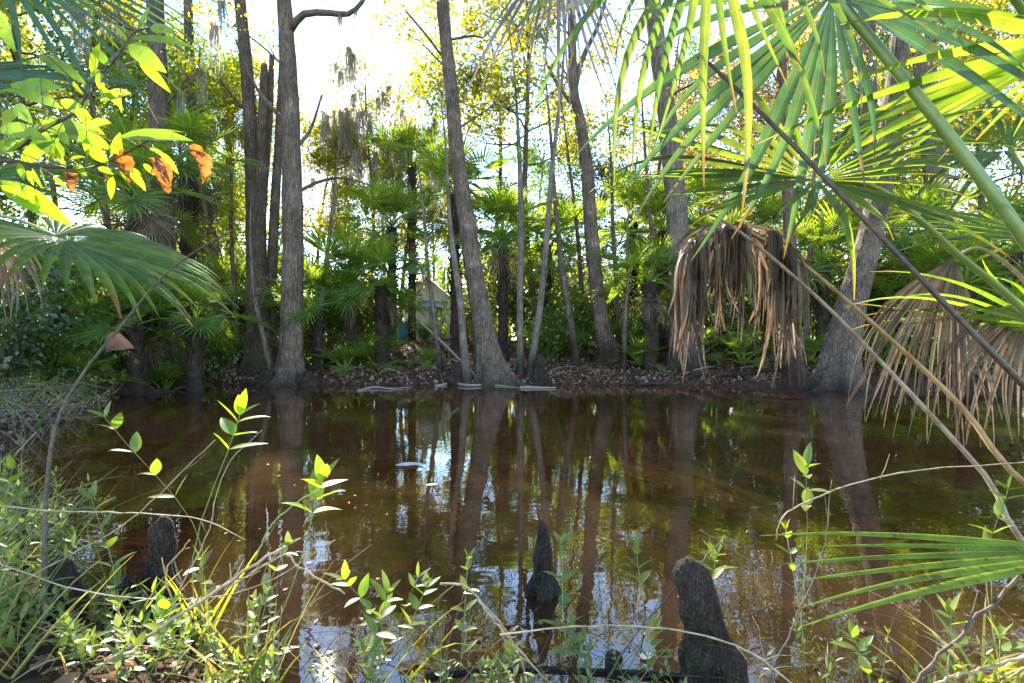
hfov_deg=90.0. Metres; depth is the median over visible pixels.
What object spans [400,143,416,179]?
spanish moss
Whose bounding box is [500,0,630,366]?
tree
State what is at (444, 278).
woods
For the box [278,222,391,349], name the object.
shrub
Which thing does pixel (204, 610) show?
grass clump
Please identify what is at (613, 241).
sapling
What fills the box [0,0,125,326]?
tree
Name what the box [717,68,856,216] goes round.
tree
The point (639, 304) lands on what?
shrub
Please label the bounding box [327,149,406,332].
tree
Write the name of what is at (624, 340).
sapling
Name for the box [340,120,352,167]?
spanish moss
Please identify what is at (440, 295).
cottage
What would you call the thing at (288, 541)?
weed
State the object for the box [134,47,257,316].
fan palm
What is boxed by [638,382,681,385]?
fallen branch
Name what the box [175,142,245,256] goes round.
tree
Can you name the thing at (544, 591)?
cypress knee
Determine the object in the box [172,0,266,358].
tree
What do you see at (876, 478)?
bare stem
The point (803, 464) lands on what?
weed
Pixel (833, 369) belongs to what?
tree
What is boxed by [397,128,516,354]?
fan palm
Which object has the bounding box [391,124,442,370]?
sapling
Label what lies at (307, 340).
shrub
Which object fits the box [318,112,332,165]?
spanish moss
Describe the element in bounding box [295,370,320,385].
cypress knee
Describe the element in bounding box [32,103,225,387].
fan palm
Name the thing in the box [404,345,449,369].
palmetto
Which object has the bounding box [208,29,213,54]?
spanish moss
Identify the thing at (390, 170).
spanish moss
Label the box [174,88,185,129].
spanish moss
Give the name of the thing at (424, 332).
shrub
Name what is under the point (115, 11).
spanish moss
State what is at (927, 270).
shrub
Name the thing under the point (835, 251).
shrub
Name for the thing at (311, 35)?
sky
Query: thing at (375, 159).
spanish moss
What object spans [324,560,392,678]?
weed
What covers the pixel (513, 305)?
shrub
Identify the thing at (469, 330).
shrub
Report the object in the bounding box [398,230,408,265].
spanish moss
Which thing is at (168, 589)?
bare stem
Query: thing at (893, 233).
fan palm
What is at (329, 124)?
spanish moss
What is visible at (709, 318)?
shrub
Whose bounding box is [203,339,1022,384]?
leaf litter
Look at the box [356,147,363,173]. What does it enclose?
spanish moss
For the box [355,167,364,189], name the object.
spanish moss
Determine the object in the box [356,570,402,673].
weed
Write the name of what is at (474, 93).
tree
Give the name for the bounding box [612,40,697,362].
sapling
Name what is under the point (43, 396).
bank grass
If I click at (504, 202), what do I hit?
fan palm
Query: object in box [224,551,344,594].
bare stem
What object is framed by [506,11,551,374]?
sapling
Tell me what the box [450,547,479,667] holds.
weed
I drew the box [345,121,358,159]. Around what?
spanish moss
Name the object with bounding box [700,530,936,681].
bare stem
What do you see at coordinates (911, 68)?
tree
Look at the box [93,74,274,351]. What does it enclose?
fan palm
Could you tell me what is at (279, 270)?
fan palm
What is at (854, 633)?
weed
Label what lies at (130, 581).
cypress knee
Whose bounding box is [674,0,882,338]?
tree
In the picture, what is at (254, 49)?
tree
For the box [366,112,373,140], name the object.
spanish moss
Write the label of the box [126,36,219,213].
sapling
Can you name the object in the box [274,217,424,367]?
fan palm
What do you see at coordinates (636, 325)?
shrub
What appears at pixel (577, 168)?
tree
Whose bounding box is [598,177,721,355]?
fan palm
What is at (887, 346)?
palmetto
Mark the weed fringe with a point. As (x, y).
(479, 663)
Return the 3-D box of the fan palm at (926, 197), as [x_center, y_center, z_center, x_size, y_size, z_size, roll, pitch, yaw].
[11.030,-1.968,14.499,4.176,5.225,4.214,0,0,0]
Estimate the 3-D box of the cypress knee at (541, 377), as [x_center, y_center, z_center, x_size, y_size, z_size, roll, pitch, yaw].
[0.755,0.774,13.196,0.384,0.854,0.470,0,0,35]
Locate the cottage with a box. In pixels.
[404,276,488,339]
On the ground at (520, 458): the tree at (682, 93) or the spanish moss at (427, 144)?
the tree at (682, 93)
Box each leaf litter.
[0,376,117,450]
[0,496,221,682]
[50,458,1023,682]
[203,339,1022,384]
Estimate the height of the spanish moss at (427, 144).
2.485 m
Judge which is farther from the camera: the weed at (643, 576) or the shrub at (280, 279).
the shrub at (280, 279)
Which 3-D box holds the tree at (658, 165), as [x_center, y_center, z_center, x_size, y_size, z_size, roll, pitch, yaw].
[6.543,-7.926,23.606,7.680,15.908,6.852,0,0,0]
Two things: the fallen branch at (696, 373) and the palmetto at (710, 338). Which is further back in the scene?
the palmetto at (710, 338)
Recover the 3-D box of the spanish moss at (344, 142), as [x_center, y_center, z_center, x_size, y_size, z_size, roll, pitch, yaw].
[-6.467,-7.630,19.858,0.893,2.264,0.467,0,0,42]
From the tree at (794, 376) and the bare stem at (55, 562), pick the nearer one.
the bare stem at (55, 562)
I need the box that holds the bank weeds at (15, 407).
[0,362,125,468]
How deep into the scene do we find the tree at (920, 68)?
15.26 m
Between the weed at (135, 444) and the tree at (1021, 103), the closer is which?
the weed at (135, 444)
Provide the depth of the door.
24.95 m
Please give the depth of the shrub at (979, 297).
14.14 m
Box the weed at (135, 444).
[85,401,202,613]
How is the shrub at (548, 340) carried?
on the ground at (520, 458)
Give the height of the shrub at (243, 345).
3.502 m
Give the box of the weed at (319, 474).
[248,455,347,681]
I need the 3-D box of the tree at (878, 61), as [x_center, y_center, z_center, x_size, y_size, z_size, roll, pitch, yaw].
[17.184,-8.714,24.683,9.212,17.708,10.360,0,0,0]
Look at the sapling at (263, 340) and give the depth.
12.96 m
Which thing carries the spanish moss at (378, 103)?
hanging from the tree at (331, 63)
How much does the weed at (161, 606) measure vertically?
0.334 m
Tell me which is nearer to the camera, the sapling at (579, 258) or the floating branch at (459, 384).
the floating branch at (459, 384)
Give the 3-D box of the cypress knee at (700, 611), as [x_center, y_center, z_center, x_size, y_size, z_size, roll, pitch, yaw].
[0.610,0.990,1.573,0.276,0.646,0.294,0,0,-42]
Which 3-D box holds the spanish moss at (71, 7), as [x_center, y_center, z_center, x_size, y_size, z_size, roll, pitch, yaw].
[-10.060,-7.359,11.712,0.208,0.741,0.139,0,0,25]
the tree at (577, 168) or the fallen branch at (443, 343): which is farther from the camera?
the tree at (577, 168)
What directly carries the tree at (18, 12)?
on the ground at (520, 458)
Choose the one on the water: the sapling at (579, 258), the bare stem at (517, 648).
the bare stem at (517, 648)
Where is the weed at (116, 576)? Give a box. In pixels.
[73,480,146,620]
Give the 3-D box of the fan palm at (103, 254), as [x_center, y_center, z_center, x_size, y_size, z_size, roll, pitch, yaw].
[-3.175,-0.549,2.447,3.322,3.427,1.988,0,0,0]
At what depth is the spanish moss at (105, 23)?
12.00 m
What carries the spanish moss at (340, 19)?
hanging from the tree at (289, 368)
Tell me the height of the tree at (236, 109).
12.258 m
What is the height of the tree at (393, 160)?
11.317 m
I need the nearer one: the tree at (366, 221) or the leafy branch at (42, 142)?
the leafy branch at (42, 142)
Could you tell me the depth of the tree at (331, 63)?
20.39 m
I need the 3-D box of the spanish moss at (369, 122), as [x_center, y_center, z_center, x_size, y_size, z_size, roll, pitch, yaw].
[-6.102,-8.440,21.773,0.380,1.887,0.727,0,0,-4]
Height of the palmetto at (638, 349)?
1.316 m
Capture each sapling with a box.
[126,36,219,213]
[191,54,248,367]
[247,193,272,369]
[311,127,352,371]
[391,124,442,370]
[430,92,471,383]
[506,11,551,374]
[526,10,584,377]
[527,32,578,363]
[540,52,601,353]
[569,62,638,344]
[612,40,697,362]
[621,203,629,372]
[801,10,839,357]
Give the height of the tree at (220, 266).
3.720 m
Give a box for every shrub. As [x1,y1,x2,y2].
[0,236,97,393]
[0,288,152,392]
[4,212,222,384]
[34,248,176,313]
[75,283,227,385]
[83,210,243,323]
[197,278,277,349]
[220,243,335,336]
[239,271,358,362]
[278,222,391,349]
[303,269,427,355]
[306,221,449,335]
[407,316,432,341]
[425,273,509,342]
[433,216,608,339]
[478,211,604,339]
[509,265,612,356]
[510,237,624,318]
[514,304,588,362]
[536,206,667,324]
[539,246,643,345]
[568,256,667,338]
[585,209,760,340]
[605,216,729,342]
[608,299,665,359]
[706,269,828,348]
[708,215,840,343]
[726,204,849,322]
[798,235,921,338]
[827,227,989,343]
[836,197,1011,335]
[912,252,1023,350]
[919,212,1023,338]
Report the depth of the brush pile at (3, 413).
6.16 m
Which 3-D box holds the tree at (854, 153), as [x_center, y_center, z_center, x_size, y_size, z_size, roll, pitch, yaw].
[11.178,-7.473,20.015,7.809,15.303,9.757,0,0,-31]
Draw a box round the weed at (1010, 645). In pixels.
[966,615,1023,682]
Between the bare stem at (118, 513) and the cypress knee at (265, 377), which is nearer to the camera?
the bare stem at (118, 513)
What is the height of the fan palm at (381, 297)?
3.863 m
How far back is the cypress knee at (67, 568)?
1.93 m
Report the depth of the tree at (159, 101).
12.04 m
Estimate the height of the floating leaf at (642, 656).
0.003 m
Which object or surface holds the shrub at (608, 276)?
on the ground at (520, 458)
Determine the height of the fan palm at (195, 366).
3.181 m
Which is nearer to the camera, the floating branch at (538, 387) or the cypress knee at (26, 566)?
the cypress knee at (26, 566)
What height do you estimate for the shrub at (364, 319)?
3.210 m
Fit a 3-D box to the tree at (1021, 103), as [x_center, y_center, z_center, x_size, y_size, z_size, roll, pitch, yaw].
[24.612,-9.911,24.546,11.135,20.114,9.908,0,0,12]
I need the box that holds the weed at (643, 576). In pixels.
[623,531,653,674]
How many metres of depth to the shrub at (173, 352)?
11.82 m
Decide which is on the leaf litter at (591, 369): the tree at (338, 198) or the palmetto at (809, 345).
the palmetto at (809, 345)
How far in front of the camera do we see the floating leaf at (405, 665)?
1.73 m
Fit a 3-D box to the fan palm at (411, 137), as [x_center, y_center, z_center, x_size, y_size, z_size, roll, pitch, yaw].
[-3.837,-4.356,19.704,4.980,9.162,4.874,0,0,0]
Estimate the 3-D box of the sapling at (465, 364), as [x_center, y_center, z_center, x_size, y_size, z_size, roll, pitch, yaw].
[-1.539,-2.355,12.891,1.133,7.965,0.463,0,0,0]
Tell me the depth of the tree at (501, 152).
25.11 m
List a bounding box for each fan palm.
[0,0,237,326]
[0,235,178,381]
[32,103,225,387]
[34,275,213,395]
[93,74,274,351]
[116,273,274,391]
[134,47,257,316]
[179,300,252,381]
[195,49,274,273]
[199,240,314,339]
[239,246,382,372]
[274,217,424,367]
[318,171,447,346]
[334,236,437,370]
[356,114,476,341]
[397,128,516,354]
[432,178,579,358]
[463,0,1023,541]
[480,192,607,323]
[569,153,695,331]
[588,232,710,370]
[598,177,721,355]
[652,161,750,234]
[687,200,777,346]
[729,188,840,341]
[751,196,916,358]
[796,163,921,256]
[824,172,1004,349]
[869,206,1023,368]
[918,179,1023,334]
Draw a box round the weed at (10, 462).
[0,454,30,603]
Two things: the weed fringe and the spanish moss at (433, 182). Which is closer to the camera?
the weed fringe
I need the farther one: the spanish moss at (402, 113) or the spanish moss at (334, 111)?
the spanish moss at (334, 111)
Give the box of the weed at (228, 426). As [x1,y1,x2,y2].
[192,389,268,680]
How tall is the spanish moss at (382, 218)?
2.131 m
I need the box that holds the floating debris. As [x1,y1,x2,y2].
[25,386,1020,671]
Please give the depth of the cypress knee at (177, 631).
1.87 m
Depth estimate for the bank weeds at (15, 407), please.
6.87 m
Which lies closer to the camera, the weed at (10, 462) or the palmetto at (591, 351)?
the weed at (10, 462)
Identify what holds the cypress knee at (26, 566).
on the ground at (520, 458)
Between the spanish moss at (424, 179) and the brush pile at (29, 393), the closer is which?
the brush pile at (29, 393)
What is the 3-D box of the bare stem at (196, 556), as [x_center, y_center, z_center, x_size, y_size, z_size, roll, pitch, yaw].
[-1.060,0.709,1.769,0.078,0.763,0.367,0,0,34]
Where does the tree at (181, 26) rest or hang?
on the ground at (520, 458)
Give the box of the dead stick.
[549,371,581,377]
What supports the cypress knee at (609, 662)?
in the water
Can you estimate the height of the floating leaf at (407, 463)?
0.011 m
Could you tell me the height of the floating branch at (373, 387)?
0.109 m
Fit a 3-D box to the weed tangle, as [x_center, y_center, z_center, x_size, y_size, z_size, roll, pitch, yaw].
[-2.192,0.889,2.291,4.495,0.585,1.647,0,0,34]
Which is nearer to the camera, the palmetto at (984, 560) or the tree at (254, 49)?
the palmetto at (984, 560)
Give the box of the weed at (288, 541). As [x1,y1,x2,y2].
[233,531,299,662]
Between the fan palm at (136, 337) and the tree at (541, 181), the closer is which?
the fan palm at (136, 337)
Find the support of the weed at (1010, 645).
on the ground at (520, 458)
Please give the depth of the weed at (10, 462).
1.89 m
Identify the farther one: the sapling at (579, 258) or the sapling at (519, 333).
the sapling at (579, 258)
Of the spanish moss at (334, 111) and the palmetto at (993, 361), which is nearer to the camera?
the palmetto at (993, 361)
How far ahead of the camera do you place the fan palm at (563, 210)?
16.33 m
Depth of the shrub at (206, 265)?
14.65 m
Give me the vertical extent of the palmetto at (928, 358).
1.610 m
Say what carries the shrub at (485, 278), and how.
on the ground at (520, 458)
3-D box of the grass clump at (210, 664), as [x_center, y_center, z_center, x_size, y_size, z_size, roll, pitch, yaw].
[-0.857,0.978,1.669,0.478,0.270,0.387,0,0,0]
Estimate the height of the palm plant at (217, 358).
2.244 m
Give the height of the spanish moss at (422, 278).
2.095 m
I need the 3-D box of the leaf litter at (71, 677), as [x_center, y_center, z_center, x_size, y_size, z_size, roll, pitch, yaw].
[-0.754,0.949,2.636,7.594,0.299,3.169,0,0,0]
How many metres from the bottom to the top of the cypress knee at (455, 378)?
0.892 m
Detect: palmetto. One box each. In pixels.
[14,340,151,396]
[109,354,217,389]
[307,341,378,375]
[340,331,414,372]
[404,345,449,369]
[554,326,595,354]
[604,330,670,372]
[659,323,744,364]
[705,327,777,368]
[761,532,1023,626]
[766,332,826,362]
[862,323,943,376]
[874,323,991,379]
[941,335,1022,373]
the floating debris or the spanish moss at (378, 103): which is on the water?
the floating debris
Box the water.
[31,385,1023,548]
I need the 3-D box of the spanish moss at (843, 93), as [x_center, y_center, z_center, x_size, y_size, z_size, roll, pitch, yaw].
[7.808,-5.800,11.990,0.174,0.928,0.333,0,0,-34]
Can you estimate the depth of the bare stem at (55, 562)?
1.78 m
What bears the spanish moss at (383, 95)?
hanging from the tree at (331, 63)
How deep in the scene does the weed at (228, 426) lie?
1.64 m
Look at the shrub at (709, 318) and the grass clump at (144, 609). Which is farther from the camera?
the shrub at (709, 318)
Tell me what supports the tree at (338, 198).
on the ground at (520, 458)
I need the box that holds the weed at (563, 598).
[538,531,583,680]
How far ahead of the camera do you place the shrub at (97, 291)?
18.90 m
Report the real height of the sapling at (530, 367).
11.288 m
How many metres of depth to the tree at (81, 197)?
30.30 m
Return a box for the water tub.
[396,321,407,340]
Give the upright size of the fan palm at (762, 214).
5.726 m
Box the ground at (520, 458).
[0,338,1023,682]
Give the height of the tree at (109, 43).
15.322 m
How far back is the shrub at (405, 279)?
19.94 m
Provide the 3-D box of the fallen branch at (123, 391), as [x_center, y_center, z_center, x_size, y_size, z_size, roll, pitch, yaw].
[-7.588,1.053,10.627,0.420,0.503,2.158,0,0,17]
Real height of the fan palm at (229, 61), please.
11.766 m
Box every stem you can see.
[0,440,214,594]
[0,505,244,539]
[0,540,334,599]
[39,228,235,638]
[84,546,285,676]
[154,430,261,675]
[162,540,190,653]
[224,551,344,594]
[254,490,322,560]
[440,582,529,682]
[477,599,548,682]
[500,624,791,682]
[604,542,721,682]
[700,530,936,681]
[767,480,831,682]
[775,454,1023,539]
[913,574,1021,682]
[934,649,1023,682]
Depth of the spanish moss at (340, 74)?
21.25 m
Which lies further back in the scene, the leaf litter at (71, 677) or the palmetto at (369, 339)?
the palmetto at (369, 339)
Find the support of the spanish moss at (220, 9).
hanging from the tree at (159, 101)
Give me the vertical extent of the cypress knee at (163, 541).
0.723 m
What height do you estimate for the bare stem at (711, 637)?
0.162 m
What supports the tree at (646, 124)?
on the ground at (520, 458)
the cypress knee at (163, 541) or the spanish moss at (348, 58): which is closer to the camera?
the cypress knee at (163, 541)
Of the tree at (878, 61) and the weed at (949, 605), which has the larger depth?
the tree at (878, 61)
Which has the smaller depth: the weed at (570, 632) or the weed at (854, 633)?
the weed at (854, 633)
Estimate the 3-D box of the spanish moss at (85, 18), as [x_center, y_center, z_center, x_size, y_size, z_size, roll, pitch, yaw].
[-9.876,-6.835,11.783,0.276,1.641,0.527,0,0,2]
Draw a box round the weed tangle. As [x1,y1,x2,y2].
[0,446,468,682]
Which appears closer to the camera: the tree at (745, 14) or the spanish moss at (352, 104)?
the spanish moss at (352, 104)
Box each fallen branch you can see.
[88,385,185,396]
[417,319,474,374]
[425,665,679,680]
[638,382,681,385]
[689,366,781,376]
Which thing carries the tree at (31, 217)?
on the ground at (520, 458)
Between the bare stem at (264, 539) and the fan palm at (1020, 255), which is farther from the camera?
the fan palm at (1020, 255)
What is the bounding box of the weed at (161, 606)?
[139,593,189,679]
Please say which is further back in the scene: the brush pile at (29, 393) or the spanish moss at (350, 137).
the spanish moss at (350, 137)
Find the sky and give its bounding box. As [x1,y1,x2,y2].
[0,0,1023,339]
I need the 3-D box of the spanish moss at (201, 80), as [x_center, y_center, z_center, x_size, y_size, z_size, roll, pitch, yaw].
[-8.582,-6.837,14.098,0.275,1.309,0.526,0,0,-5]
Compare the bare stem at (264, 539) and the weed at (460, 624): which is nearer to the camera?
the bare stem at (264, 539)
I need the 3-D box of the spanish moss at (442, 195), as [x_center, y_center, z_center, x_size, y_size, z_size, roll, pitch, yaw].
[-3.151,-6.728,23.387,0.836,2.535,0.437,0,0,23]
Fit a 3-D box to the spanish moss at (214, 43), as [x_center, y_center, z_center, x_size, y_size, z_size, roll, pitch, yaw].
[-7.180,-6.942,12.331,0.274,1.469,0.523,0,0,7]
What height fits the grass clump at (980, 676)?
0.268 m
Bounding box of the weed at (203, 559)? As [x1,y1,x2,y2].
[183,544,213,619]
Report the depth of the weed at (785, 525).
1.66 m
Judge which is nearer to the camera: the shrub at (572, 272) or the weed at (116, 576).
the weed at (116, 576)
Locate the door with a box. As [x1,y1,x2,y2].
[429,308,443,338]
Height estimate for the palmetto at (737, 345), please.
1.171 m
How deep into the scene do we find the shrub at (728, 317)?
15.49 m
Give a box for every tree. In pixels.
[0,0,70,157]
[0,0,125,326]
[0,0,239,318]
[0,0,305,367]
[6,0,244,275]
[36,114,184,247]
[43,28,244,298]
[52,0,259,388]
[73,0,310,251]
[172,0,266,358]
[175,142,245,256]
[176,20,351,262]
[185,0,304,373]
[191,0,371,387]
[196,244,305,359]
[244,99,416,331]
[267,97,378,264]
[297,22,452,274]
[305,88,482,320]
[324,44,447,280]
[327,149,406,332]
[361,0,565,386]
[377,126,487,285]
[393,0,635,324]
[413,0,580,333]
[462,125,618,298]
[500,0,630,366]
[528,103,657,292]
[579,0,736,371]
[591,4,751,235]
[598,23,781,250]
[619,24,832,241]
[661,0,961,265]
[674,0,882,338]
[692,6,800,214]
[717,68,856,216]
[753,0,835,388]
[753,13,1007,266]
[777,1,978,341]
[781,0,1023,287]
[784,0,1007,392]
[793,0,1023,333]
[831,22,1021,241]
[882,0,1022,343]
[907,0,1023,172]
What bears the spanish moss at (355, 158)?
hanging from the tree at (331, 63)
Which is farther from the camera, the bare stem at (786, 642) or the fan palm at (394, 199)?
the fan palm at (394, 199)
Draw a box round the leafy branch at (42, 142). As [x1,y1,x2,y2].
[0,6,212,227]
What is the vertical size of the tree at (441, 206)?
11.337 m
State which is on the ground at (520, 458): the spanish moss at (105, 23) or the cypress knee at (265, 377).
the cypress knee at (265, 377)
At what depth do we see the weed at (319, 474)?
1.59 m
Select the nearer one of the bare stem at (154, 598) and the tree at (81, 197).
the bare stem at (154, 598)
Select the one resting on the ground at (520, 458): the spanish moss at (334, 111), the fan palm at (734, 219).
the fan palm at (734, 219)
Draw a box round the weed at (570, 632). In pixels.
[560,612,596,682]
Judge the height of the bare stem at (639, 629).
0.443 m
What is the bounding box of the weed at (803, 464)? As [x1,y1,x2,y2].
[789,442,828,637]
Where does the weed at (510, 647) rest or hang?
on the ground at (520, 458)
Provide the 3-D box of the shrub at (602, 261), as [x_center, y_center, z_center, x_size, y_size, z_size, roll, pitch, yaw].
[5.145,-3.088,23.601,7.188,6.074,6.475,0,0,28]
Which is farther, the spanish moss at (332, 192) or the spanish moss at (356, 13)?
the spanish moss at (332, 192)
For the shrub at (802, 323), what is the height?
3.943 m
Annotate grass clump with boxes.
[16,513,97,616]
[26,569,182,658]
[155,590,330,682]
[165,542,257,650]
[894,573,1023,682]
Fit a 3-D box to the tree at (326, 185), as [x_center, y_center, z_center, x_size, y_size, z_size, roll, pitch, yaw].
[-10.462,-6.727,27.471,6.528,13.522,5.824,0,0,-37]
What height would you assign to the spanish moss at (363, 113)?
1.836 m
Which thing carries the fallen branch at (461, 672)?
on the water
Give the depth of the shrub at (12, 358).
8.96 m
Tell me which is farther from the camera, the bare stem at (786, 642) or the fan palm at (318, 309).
the fan palm at (318, 309)
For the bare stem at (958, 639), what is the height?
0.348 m
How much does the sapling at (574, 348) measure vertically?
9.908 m
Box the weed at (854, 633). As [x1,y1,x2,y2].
[829,617,873,682]
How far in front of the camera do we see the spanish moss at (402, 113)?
20.79 m
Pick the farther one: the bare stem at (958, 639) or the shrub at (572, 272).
the shrub at (572, 272)
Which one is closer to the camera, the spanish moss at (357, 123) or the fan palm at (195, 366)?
the fan palm at (195, 366)
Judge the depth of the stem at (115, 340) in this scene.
1.90 m
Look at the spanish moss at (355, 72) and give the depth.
19.76 m
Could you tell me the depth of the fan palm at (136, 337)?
10.36 m
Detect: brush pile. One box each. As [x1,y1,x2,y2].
[0,370,113,418]
[0,384,109,442]
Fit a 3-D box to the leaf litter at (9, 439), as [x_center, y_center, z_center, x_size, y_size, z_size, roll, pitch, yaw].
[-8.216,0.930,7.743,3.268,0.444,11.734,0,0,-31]
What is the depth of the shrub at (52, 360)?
9.51 m
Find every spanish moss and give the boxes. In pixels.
[68,3,73,37]
[70,7,91,63]
[100,18,107,33]
[111,9,121,46]
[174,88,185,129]
[195,69,207,111]
[207,21,223,79]
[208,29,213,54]
[212,0,230,44]
[310,177,315,204]
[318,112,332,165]
[322,122,330,138]
[328,182,340,213]
[331,108,335,123]
[334,14,346,51]
[335,109,346,152]
[336,70,344,96]
[338,114,351,171]
[339,45,361,118]
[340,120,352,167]
[343,52,361,96]
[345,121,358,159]
[347,93,360,141]
[349,149,361,194]
[353,10,359,30]
[353,108,361,142]
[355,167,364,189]
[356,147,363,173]
[358,109,369,145]
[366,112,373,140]
[366,121,373,156]
[370,152,379,178]
[371,152,378,176]
[374,96,381,127]
[376,211,388,234]
[380,91,389,122]
[383,84,393,121]
[383,165,395,226]
[398,138,406,173]
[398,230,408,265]
[399,109,405,126]
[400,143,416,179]
[419,167,429,190]
[419,264,426,301]
[422,126,433,175]
[428,167,438,209]
[438,172,446,219]
[839,79,848,111]
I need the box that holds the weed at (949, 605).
[922,593,969,682]
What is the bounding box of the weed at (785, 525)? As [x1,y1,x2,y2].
[775,519,804,682]
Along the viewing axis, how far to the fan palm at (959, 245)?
12.43 m
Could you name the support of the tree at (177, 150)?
on the ground at (520, 458)
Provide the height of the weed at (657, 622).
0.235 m
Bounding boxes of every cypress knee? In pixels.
[12,556,35,573]
[28,556,92,623]
[108,576,139,614]
[141,516,186,618]
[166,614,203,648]
[256,370,274,385]
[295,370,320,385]
[447,362,462,385]
[523,521,565,634]
[533,355,548,384]
[600,649,624,682]
[672,557,747,682]
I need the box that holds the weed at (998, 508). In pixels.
[968,474,1023,679]
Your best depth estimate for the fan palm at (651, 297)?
14.15 m
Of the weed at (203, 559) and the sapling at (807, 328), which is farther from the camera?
the sapling at (807, 328)
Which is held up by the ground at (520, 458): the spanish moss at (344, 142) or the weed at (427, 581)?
the weed at (427, 581)
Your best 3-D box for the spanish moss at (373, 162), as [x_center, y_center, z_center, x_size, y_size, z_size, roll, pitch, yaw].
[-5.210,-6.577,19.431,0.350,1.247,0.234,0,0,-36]
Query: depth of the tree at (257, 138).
14.26 m
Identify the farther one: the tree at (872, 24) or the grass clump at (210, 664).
the tree at (872, 24)
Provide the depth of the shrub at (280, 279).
21.29 m
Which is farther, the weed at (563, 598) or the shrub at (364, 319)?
the shrub at (364, 319)
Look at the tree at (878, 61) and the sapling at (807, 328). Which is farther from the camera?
the tree at (878, 61)
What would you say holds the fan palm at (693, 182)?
on the ground at (520, 458)
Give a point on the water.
(281, 404)
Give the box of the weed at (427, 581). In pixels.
[398,571,439,682]
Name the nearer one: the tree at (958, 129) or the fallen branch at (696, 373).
the fallen branch at (696, 373)
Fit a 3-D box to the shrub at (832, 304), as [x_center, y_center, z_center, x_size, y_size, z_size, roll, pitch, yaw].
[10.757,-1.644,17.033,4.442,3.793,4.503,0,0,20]
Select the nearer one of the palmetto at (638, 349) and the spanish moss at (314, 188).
the palmetto at (638, 349)
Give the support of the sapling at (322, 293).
on the ground at (520, 458)
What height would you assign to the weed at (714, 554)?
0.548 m
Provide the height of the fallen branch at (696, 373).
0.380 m
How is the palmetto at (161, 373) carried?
on the ground at (520, 458)
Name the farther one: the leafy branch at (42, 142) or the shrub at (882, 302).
the shrub at (882, 302)
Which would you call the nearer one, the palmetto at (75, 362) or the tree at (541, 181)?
the palmetto at (75, 362)
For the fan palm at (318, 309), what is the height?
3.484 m
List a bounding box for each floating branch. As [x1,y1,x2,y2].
[357,386,411,390]
[434,383,517,387]
[520,386,555,388]
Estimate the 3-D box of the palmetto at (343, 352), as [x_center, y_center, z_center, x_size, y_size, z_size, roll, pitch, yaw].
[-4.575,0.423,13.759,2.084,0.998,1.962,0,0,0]
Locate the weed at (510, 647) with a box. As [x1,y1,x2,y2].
[492,638,523,682]
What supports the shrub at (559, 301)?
on the ground at (520, 458)
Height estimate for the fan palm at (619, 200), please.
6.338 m
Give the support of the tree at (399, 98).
on the ground at (520, 458)
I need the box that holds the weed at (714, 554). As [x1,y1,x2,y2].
[694,534,737,578]
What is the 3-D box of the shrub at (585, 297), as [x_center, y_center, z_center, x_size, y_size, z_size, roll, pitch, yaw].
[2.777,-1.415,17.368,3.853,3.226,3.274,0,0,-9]
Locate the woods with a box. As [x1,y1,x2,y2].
[4,198,1023,339]
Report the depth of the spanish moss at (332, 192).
21.04 m
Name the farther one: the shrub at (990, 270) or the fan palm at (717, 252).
the shrub at (990, 270)
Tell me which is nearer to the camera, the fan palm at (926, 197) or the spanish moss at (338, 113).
the fan palm at (926, 197)
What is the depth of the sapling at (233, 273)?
14.56 m
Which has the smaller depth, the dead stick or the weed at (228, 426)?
the weed at (228, 426)
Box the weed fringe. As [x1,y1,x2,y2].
[100,547,1023,682]
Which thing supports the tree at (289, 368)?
on the ground at (520, 458)
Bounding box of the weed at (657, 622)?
[633,615,665,682]
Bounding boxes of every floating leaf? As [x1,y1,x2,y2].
[397,462,421,465]
[399,660,418,670]
[640,653,652,658]
[792,600,805,607]
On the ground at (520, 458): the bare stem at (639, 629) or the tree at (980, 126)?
the tree at (980, 126)
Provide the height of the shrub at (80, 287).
3.584 m
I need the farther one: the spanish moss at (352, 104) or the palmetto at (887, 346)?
the spanish moss at (352, 104)
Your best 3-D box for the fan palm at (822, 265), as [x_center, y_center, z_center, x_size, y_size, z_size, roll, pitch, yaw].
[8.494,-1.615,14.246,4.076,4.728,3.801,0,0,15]
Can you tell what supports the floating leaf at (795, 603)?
on the water
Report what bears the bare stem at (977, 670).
on the ground at (520, 458)
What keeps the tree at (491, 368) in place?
on the ground at (520, 458)
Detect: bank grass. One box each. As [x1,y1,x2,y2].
[0,371,125,420]
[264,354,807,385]
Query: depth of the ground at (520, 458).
4.02 m
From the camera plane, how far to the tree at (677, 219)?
14.37 m

